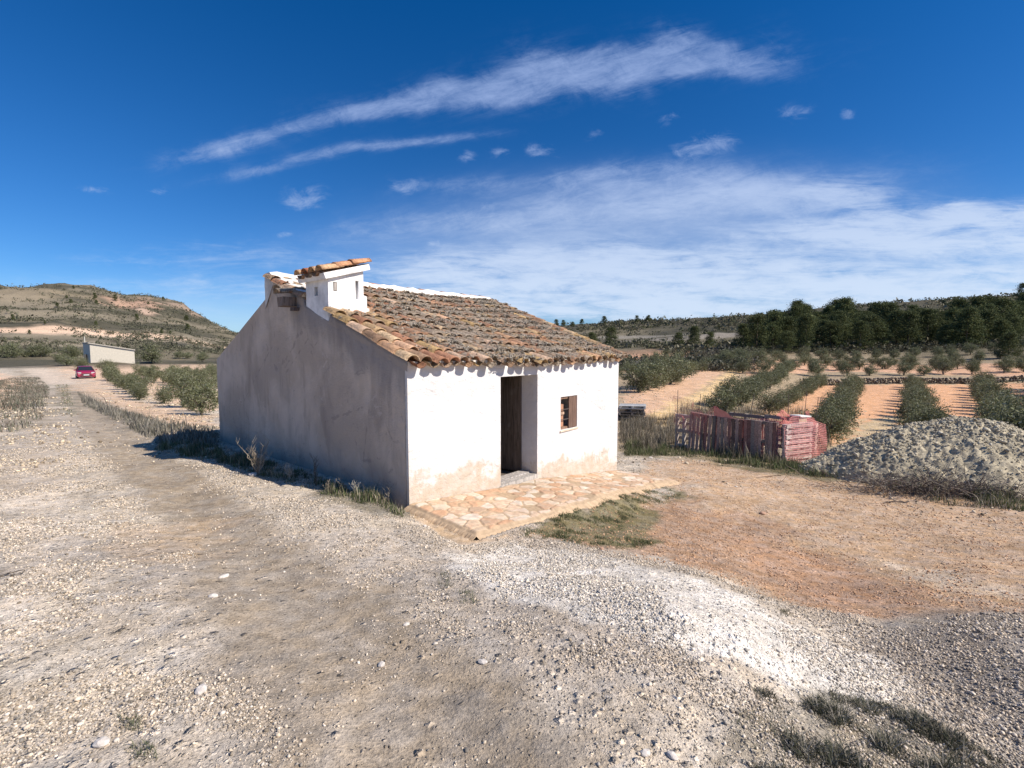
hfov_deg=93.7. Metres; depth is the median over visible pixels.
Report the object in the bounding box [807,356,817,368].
olive tree
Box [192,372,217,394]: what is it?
olive tree
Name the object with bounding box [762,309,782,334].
pine tree
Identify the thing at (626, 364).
olive tree
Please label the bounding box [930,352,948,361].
olive tree
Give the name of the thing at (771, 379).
olive tree
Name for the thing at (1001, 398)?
olive tree
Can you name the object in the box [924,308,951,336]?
pine tree
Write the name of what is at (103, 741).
rock
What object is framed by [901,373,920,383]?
olive tree
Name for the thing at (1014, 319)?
pine tree
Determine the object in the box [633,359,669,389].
olive tree
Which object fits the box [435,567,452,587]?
grass tuft
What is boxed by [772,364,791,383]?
olive tree
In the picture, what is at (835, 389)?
olive tree
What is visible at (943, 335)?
pine tree
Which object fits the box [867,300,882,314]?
pine tree
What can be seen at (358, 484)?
dry weed
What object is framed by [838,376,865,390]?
olive tree
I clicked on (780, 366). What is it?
olive tree
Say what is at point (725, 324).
hill scrub
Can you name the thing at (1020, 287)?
pine tree
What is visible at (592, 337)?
pine tree
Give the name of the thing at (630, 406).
pallet
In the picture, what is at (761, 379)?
olive tree
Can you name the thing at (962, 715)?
dry weed
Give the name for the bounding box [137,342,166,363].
olive tree
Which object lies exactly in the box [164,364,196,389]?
olive tree
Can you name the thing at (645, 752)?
rock
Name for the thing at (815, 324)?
pine tree
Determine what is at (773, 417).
pallet
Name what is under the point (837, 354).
olive tree
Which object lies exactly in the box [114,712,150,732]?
grass tuft
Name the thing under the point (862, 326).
pine tree
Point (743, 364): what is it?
olive tree
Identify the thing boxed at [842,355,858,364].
olive tree
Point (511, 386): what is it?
door
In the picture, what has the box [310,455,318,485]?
dry weed
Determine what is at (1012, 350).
olive tree
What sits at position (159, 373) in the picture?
olive tree
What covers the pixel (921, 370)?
olive tree
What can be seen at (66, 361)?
olive tree
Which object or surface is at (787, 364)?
olive tree
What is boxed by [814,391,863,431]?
olive tree
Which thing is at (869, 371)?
olive tree
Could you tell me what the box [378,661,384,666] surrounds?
rock
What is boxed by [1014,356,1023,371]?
olive tree
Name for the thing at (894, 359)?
olive tree
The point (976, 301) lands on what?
pine tree
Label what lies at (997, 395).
olive tree
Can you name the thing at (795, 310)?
pine tree
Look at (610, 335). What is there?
pine tree
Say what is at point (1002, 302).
pine tree
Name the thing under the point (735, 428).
pallet
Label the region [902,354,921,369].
olive tree
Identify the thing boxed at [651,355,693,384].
olive tree
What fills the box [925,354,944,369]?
olive tree
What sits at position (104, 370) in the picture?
olive tree
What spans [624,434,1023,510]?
grass
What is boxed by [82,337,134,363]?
concrete shed
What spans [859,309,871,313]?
pine tree
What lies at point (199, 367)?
olive tree
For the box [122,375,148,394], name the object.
olive tree
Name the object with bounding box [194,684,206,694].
rock
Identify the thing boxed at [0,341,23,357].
olive tree
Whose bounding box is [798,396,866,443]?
olive tree
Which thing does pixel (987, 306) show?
pine tree
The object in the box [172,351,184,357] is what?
olive tree
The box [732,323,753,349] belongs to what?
pine tree
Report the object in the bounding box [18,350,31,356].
olive tree
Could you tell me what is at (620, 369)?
olive tree
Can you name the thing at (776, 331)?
pine tree
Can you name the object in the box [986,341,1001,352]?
olive tree
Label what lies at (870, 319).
pine tree
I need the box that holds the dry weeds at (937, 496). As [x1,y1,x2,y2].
[836,441,1022,510]
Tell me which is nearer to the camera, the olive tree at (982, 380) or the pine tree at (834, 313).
the olive tree at (982, 380)
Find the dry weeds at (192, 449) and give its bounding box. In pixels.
[154,435,405,516]
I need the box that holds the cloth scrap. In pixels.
[714,407,733,421]
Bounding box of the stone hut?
[217,258,627,508]
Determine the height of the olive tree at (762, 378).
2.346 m
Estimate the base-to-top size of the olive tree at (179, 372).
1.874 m
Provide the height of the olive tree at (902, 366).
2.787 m
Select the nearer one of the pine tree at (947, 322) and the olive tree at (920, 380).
the olive tree at (920, 380)
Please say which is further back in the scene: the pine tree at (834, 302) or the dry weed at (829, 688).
the pine tree at (834, 302)
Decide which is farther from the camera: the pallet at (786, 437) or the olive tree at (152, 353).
the olive tree at (152, 353)
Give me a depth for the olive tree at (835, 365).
72.37 m
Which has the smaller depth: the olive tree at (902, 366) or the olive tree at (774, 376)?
the olive tree at (774, 376)
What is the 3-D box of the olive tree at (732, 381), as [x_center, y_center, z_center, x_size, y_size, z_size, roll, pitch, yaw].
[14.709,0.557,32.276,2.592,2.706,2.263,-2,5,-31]
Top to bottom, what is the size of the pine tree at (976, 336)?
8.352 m
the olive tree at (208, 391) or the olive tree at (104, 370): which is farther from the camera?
the olive tree at (104, 370)
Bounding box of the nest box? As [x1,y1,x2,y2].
[789,415,810,454]
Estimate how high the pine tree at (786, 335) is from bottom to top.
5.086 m
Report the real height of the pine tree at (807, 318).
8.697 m
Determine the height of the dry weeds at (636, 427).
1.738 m
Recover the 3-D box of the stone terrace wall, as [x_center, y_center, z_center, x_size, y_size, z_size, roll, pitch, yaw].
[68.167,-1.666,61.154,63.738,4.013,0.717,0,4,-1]
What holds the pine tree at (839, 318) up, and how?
on the ground at (286, 623)
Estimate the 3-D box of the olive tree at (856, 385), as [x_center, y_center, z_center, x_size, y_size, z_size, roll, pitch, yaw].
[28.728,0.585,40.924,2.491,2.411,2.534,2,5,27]
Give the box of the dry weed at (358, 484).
[349,481,362,492]
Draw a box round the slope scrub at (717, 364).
[619,343,770,371]
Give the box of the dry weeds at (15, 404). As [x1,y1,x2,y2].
[0,376,49,438]
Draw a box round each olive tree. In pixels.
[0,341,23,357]
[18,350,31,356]
[25,343,55,356]
[52,353,63,361]
[55,342,83,358]
[56,353,76,365]
[72,357,91,367]
[94,358,118,370]
[100,364,119,379]
[102,370,120,383]
[106,366,123,377]
[110,373,127,389]
[118,373,141,388]
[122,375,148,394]
[124,371,157,393]
[125,381,150,400]
[130,362,145,374]
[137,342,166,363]
[141,365,160,374]
[144,364,161,380]
[149,383,176,403]
[150,366,170,382]
[160,369,171,383]
[162,372,198,407]
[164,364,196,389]
[164,367,189,384]
[164,369,188,385]
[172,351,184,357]
[177,378,218,415]
[178,395,203,410]
[183,352,192,357]
[191,365,206,375]
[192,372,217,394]
[193,368,212,379]
[195,351,209,361]
[205,364,216,375]
[207,370,216,377]
[618,360,656,392]
[618,365,625,377]
[622,361,635,372]
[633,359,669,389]
[637,351,679,387]
[647,355,682,385]
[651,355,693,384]
[666,350,696,379]
[669,356,686,382]
[685,361,702,374]
[695,357,711,371]
[703,383,743,412]
[710,373,751,403]
[719,351,736,359]
[731,379,754,405]
[734,349,752,357]
[734,359,751,372]
[735,349,753,363]
[735,373,766,400]
[743,376,760,396]
[749,371,771,385]
[751,370,773,393]
[751,385,789,414]
[752,349,769,359]
[754,358,772,370]
[756,348,769,357]
[758,368,777,389]
[760,367,783,387]
[763,353,778,366]
[770,349,787,360]
[771,360,789,374]
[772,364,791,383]
[772,368,784,384]
[774,359,793,372]
[774,391,794,410]
[775,384,803,404]
[778,354,790,362]
[785,360,796,373]
[786,387,804,402]
[789,380,812,395]
[789,384,807,398]
[792,355,802,369]
[795,346,809,356]
[796,351,811,364]
[798,374,821,390]
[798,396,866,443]
[801,383,816,395]
[803,378,815,387]
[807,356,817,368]
[807,358,826,375]
[809,373,827,388]
[810,402,857,437]
[811,348,830,359]
[813,371,831,386]
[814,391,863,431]
[818,390,856,405]
[819,353,832,365]
[824,393,861,420]
[828,385,859,408]
[830,349,849,358]
[830,358,849,369]
[832,374,862,391]
[833,378,862,398]
[834,385,859,402]
[834,390,863,411]
[837,360,859,375]
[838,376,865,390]
[840,373,867,391]
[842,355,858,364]
[848,349,861,357]
[849,356,867,369]
[863,364,878,375]
[866,355,879,363]
[871,347,883,357]
[873,354,895,368]
[885,399,936,424]
[886,357,900,364]
[889,348,900,358]
[891,358,917,374]
[893,390,932,419]
[893,401,962,424]
[897,380,931,398]
[899,351,916,361]
[899,382,934,395]
[900,384,941,403]
[900,403,949,422]
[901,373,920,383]
[901,385,942,406]
[901,386,940,408]
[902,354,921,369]
[903,398,949,421]
[905,379,924,387]
[907,346,920,355]
[907,376,927,384]
[915,364,932,374]
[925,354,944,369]
[930,345,945,356]
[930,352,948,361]
[931,357,956,373]
[943,344,958,353]
[946,348,959,358]
[949,355,967,368]
[961,342,981,354]
[963,359,981,373]
[965,357,981,367]
[966,368,997,380]
[967,374,994,392]
[968,388,1006,407]
[969,380,1015,401]
[969,388,1022,412]
[969,394,1021,418]
[970,375,996,384]
[970,383,986,397]
[971,348,987,359]
[971,393,1002,417]
[972,402,1023,424]
[974,390,1023,416]
[976,389,1014,402]
[976,395,1015,418]
[979,390,1013,405]
[980,389,1023,429]
[981,410,1021,421]
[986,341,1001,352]
[990,356,1017,372]
[993,347,1011,357]
[999,355,1018,364]
[1011,347,1023,356]
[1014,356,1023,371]
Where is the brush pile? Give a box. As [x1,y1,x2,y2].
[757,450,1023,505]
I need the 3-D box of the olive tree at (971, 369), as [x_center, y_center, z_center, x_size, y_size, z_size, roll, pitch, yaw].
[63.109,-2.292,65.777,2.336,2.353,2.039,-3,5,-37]
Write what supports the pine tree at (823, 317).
on the ground at (286, 623)
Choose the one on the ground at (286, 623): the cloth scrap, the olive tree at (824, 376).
the olive tree at (824, 376)
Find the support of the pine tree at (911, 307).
on the ground at (286, 623)
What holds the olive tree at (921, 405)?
on the ground at (286, 623)
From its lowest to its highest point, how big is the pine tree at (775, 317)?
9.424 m
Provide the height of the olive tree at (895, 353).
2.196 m
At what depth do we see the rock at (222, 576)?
3.78 m
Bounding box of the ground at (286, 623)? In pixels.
[0,283,1023,767]
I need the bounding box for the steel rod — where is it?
[676,397,677,449]
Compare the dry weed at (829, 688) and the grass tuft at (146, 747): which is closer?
the grass tuft at (146, 747)
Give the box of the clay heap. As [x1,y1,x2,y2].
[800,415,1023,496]
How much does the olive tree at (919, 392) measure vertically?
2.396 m
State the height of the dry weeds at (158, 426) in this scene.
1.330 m
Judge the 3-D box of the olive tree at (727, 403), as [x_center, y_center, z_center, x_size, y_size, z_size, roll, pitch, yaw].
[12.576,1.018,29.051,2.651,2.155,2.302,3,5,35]
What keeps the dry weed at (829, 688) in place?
on the ground at (286, 623)
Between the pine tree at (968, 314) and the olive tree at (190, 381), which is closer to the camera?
the olive tree at (190, 381)
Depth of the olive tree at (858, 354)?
88.94 m
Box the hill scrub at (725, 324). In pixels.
[557,290,1023,351]
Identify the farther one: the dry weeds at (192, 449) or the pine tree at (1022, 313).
the pine tree at (1022, 313)
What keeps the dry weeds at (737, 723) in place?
on the ground at (286, 623)
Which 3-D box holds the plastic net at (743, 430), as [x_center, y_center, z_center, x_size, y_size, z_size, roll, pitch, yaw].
[6.884,1.497,14.535,0.048,1.512,2.380,-3,5,-37]
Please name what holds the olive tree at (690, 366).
on the ground at (286, 623)
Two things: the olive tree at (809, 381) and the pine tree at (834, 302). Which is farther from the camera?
the pine tree at (834, 302)
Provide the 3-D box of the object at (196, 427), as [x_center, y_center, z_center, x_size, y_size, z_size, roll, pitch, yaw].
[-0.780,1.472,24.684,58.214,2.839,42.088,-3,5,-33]
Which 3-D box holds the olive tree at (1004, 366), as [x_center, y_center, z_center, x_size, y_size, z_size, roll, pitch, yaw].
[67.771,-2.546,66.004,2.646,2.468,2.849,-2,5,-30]
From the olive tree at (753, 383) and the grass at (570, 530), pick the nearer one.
the grass at (570, 530)
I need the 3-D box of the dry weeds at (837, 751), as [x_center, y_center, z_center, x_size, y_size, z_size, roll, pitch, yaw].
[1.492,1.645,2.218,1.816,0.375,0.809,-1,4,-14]
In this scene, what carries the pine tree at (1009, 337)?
on the ground at (286, 623)
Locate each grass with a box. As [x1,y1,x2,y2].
[516,487,680,549]
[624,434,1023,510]
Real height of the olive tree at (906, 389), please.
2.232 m
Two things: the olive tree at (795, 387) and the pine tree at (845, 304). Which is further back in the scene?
the pine tree at (845, 304)
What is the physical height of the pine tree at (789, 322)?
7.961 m
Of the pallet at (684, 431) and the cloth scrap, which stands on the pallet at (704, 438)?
the cloth scrap
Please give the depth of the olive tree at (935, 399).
34.09 m
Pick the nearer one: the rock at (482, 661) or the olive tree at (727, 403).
the rock at (482, 661)
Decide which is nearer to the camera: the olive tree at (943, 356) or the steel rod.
the steel rod
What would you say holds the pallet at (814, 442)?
on the ground at (286, 623)
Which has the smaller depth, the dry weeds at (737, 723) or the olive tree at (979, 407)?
the dry weeds at (737, 723)
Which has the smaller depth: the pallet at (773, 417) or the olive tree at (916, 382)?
the pallet at (773, 417)
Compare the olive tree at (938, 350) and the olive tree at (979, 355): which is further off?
the olive tree at (938, 350)
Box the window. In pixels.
[560,395,578,432]
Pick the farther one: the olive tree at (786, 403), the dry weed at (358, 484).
the olive tree at (786, 403)
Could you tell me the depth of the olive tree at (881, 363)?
72.44 m
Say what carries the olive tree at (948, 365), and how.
on the ground at (286, 623)
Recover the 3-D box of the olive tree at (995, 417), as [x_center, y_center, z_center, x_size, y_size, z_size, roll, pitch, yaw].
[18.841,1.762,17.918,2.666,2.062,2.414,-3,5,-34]
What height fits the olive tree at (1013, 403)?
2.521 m
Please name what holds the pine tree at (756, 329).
on the ground at (286, 623)
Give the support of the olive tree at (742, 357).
on the ground at (286, 623)
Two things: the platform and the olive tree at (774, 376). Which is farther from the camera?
the olive tree at (774, 376)
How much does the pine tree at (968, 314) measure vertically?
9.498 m
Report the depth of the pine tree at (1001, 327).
102.38 m
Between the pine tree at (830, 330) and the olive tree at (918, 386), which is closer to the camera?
the olive tree at (918, 386)
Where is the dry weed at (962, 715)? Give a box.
[952,702,972,723]
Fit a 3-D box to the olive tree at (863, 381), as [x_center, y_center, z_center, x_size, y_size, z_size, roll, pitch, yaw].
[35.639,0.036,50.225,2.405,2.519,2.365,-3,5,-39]
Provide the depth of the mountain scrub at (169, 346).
270.79 m
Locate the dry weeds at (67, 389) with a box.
[56,384,75,416]
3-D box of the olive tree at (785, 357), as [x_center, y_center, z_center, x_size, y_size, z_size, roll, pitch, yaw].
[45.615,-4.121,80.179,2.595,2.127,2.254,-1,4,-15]
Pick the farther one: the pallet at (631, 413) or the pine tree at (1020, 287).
the pine tree at (1020, 287)
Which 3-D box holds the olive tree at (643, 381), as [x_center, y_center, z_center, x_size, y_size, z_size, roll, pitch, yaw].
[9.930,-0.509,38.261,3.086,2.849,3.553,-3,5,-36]
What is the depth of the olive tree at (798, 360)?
71.87 m
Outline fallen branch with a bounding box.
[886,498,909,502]
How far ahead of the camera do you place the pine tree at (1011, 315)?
109.88 m
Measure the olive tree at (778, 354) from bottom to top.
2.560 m
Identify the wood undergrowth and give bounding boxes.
[726,334,1023,354]
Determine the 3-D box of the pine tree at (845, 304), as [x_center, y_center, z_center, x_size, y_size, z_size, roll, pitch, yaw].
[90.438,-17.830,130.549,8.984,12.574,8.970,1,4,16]
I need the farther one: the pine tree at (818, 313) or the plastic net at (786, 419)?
the pine tree at (818, 313)
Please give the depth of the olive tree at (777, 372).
56.17 m
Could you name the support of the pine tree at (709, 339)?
on the ground at (286, 623)
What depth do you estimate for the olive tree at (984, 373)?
56.14 m
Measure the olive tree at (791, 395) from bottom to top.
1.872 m
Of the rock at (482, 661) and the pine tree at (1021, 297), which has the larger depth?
the pine tree at (1021, 297)
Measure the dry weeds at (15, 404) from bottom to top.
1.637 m
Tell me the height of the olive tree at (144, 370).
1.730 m
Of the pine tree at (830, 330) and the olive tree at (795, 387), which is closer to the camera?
the olive tree at (795, 387)
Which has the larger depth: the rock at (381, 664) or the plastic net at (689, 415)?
the plastic net at (689, 415)
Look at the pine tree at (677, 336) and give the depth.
122.74 m
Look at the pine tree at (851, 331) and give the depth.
113.11 m
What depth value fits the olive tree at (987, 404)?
22.77 m
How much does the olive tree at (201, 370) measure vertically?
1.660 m
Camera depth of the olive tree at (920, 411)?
23.51 m
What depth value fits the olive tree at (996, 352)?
80.59 m
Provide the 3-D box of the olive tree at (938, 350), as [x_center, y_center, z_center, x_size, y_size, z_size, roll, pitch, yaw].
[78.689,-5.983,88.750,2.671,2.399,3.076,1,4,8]
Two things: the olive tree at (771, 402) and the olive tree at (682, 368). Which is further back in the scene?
the olive tree at (682, 368)
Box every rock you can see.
[92,736,109,747]
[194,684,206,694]
[208,593,217,597]
[219,573,228,578]
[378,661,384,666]
[478,659,487,664]
[640,749,650,756]
[667,751,677,760]
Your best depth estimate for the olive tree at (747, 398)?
34.35 m
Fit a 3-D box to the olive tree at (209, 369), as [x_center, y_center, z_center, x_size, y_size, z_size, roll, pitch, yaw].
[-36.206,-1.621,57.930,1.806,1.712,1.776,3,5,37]
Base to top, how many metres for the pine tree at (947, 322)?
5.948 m
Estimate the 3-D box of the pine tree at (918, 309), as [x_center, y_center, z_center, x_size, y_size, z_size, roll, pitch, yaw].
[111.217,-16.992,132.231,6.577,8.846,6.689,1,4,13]
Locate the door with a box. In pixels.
[501,376,521,470]
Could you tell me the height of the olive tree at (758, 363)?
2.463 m
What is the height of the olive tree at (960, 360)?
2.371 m
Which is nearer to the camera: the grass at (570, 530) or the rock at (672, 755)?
the rock at (672, 755)
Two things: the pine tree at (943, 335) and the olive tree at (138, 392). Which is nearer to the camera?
the olive tree at (138, 392)
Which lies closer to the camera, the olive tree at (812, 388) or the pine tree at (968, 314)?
the olive tree at (812, 388)
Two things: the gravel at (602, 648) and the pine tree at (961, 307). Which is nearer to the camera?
the gravel at (602, 648)
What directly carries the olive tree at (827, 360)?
on the ground at (286, 623)
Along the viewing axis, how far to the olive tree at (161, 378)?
41.94 m
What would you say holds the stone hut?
on the ground at (286, 623)
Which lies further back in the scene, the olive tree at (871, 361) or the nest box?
the olive tree at (871, 361)
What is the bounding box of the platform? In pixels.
[403,470,680,539]
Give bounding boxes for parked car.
[74,366,96,378]
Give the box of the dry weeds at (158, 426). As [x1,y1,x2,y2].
[77,391,219,446]
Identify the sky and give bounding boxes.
[0,0,1023,331]
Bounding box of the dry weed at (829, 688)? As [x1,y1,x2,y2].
[809,676,845,699]
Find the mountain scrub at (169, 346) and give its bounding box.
[0,283,238,356]
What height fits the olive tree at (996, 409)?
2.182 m
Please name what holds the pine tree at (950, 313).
on the ground at (286, 623)
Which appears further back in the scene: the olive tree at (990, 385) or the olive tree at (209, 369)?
the olive tree at (209, 369)
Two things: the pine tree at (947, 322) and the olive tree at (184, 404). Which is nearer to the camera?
the olive tree at (184, 404)
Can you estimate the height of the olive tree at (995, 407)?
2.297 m
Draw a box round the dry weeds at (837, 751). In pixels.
[693,667,1014,767]
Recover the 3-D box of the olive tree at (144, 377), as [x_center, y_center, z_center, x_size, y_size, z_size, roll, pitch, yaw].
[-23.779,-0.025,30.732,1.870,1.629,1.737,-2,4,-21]
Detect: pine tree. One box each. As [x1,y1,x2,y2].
[588,332,598,341]
[601,316,606,324]
[603,326,619,343]
[672,331,684,346]
[686,325,701,344]
[704,331,716,347]
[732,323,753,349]
[738,312,774,350]
[759,311,792,345]
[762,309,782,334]
[765,322,782,345]
[774,330,799,351]
[776,315,798,341]
[782,303,808,338]
[786,298,812,322]
[793,313,819,348]
[794,303,816,335]
[799,315,821,336]
[810,319,838,342]
[813,311,823,317]
[814,313,828,335]
[818,319,843,347]
[821,298,840,314]
[821,304,836,315]
[826,309,855,321]
[827,323,848,348]
[830,296,859,335]
[834,313,850,340]
[841,318,856,340]
[845,319,875,349]
[849,316,860,339]
[850,312,887,345]
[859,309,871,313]
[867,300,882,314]
[871,300,891,314]
[873,320,898,343]
[876,302,903,334]
[883,308,907,342]
[893,309,926,344]
[905,304,921,323]
[911,307,924,332]
[915,306,946,341]
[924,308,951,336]
[934,320,953,339]
[934,323,961,344]
[940,296,970,325]
[943,307,961,335]
[947,304,991,345]
[952,303,978,331]
[953,313,990,344]
[963,295,989,332]
[975,308,999,338]
[977,303,1006,339]
[985,317,1020,342]
[986,294,997,302]
[991,295,1023,328]
[991,331,1023,357]
[1003,313,1020,333]
[1007,316,1023,339]
[1012,282,1023,300]
[1014,302,1023,324]
[1016,292,1023,309]
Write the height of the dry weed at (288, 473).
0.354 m
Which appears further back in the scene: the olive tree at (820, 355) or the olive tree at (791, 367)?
the olive tree at (820, 355)
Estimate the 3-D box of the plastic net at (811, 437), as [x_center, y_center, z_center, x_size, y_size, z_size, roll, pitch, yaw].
[8.860,1.646,14.237,2.714,1.529,0.623,-4,6,-44]
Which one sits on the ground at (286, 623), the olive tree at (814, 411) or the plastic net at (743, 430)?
the olive tree at (814, 411)
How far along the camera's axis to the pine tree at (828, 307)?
141.86 m
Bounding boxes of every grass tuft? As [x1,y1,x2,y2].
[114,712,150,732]
[123,739,158,762]
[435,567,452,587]
[456,588,477,603]
[780,604,791,616]
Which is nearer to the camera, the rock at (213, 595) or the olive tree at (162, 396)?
the rock at (213, 595)
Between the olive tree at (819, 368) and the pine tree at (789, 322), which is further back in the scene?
the pine tree at (789, 322)
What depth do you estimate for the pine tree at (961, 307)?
120.37 m
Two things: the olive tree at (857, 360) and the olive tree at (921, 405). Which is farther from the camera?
the olive tree at (857, 360)
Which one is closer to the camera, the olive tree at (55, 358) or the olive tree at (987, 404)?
the olive tree at (987, 404)
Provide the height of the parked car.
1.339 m
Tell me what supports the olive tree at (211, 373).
on the ground at (286, 623)
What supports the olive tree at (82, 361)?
on the ground at (286, 623)
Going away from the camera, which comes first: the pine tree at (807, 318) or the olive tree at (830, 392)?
the olive tree at (830, 392)
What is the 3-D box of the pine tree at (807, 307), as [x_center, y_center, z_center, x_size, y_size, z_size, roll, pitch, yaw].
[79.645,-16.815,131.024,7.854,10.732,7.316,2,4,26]
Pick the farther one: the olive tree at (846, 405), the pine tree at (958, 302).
the pine tree at (958, 302)
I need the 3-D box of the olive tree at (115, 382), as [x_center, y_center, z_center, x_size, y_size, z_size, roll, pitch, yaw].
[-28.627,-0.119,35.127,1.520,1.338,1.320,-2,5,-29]
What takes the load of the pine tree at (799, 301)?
on the ground at (286, 623)
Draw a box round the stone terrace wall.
[799,375,1023,385]
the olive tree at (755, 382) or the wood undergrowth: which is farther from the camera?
the wood undergrowth
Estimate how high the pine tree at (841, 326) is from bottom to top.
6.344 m
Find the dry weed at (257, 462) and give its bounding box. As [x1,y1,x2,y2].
[236,435,271,474]
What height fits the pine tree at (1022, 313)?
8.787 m
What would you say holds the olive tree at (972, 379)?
on the ground at (286, 623)
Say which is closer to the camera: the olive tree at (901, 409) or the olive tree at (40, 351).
the olive tree at (901, 409)
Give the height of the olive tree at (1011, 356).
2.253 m
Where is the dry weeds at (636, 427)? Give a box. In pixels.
[618,408,828,463]
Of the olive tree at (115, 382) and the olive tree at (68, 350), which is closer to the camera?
the olive tree at (115, 382)
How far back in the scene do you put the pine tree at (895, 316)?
109.77 m
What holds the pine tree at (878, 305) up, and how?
on the ground at (286, 623)
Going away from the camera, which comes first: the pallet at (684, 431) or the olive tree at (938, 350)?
the pallet at (684, 431)
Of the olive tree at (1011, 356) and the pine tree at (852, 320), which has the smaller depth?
the olive tree at (1011, 356)
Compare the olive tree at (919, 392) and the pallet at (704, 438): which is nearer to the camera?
the pallet at (704, 438)
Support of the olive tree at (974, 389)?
on the ground at (286, 623)
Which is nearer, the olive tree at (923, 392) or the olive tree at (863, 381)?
the olive tree at (923, 392)
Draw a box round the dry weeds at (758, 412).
[676,395,831,446]
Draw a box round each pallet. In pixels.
[618,407,643,411]
[618,412,642,417]
[618,415,632,420]
[619,403,645,408]
[619,409,645,415]
[675,414,689,447]
[688,412,716,451]
[714,417,743,453]
[729,412,764,441]
[743,419,778,459]
[763,415,804,449]
[781,422,812,461]
[811,423,817,456]
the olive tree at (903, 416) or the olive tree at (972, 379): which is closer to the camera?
the olive tree at (903, 416)
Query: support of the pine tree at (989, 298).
on the ground at (286, 623)
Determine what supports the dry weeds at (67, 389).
on the ground at (286, 623)
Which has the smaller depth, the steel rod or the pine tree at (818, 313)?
the steel rod
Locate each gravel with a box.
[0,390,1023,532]
[0,438,1023,767]
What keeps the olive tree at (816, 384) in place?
on the ground at (286, 623)
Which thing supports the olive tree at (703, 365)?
on the ground at (286, 623)
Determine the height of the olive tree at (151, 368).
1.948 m
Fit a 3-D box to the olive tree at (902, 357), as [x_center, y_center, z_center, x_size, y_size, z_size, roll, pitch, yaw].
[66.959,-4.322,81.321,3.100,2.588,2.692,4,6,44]
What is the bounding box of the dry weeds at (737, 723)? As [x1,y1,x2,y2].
[683,706,756,766]
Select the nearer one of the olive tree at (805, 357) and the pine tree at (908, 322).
the olive tree at (805, 357)
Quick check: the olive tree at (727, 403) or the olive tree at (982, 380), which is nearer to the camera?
the olive tree at (727, 403)
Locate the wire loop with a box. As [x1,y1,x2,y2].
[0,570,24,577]
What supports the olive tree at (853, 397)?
on the ground at (286, 623)
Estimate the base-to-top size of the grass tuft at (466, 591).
0.141 m
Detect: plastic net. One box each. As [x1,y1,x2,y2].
[672,396,706,436]
[703,406,780,457]
[778,410,816,423]
[784,416,826,462]
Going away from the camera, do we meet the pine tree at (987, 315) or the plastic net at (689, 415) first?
the plastic net at (689, 415)
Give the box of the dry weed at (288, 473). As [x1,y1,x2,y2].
[285,461,296,479]
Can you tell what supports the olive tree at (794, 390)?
on the ground at (286, 623)
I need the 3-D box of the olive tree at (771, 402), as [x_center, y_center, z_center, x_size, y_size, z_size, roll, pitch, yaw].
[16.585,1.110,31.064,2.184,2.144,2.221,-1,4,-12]
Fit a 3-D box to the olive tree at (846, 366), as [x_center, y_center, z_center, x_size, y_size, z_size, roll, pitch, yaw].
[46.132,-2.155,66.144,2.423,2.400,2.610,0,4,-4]
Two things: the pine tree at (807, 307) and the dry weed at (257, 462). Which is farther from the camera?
the pine tree at (807, 307)
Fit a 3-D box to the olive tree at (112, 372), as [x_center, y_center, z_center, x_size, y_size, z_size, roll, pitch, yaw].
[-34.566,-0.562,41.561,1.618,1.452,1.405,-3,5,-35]
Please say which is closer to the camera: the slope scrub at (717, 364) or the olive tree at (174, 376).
the olive tree at (174, 376)
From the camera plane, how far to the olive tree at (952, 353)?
81.14 m
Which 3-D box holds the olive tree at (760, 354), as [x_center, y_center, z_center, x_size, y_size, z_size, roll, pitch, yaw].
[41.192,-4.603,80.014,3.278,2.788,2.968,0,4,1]
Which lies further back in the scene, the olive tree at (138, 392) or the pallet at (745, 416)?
the olive tree at (138, 392)
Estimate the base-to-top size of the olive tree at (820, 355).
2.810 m
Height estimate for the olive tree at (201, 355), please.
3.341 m
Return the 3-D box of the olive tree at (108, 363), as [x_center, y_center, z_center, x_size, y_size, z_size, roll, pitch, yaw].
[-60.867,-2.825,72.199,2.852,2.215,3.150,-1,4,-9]
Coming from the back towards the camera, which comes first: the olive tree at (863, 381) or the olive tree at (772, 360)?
the olive tree at (772, 360)
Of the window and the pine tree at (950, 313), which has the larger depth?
the pine tree at (950, 313)
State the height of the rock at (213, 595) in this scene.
0.032 m
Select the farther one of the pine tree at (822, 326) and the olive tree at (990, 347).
the pine tree at (822, 326)
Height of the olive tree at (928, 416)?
2.181 m
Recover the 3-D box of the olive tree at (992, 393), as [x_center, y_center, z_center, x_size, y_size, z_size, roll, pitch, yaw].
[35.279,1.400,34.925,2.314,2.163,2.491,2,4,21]
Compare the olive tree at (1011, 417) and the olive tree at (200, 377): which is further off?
the olive tree at (200, 377)
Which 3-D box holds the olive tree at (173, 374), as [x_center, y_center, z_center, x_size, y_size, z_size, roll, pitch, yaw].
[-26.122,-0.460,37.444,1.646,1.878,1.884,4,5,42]
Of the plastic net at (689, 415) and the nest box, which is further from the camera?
the plastic net at (689, 415)
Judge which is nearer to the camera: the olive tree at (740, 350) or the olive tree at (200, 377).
the olive tree at (200, 377)
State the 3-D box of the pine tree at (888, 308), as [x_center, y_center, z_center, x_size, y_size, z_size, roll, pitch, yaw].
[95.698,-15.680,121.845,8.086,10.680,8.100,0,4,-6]
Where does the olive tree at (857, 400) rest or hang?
on the ground at (286, 623)

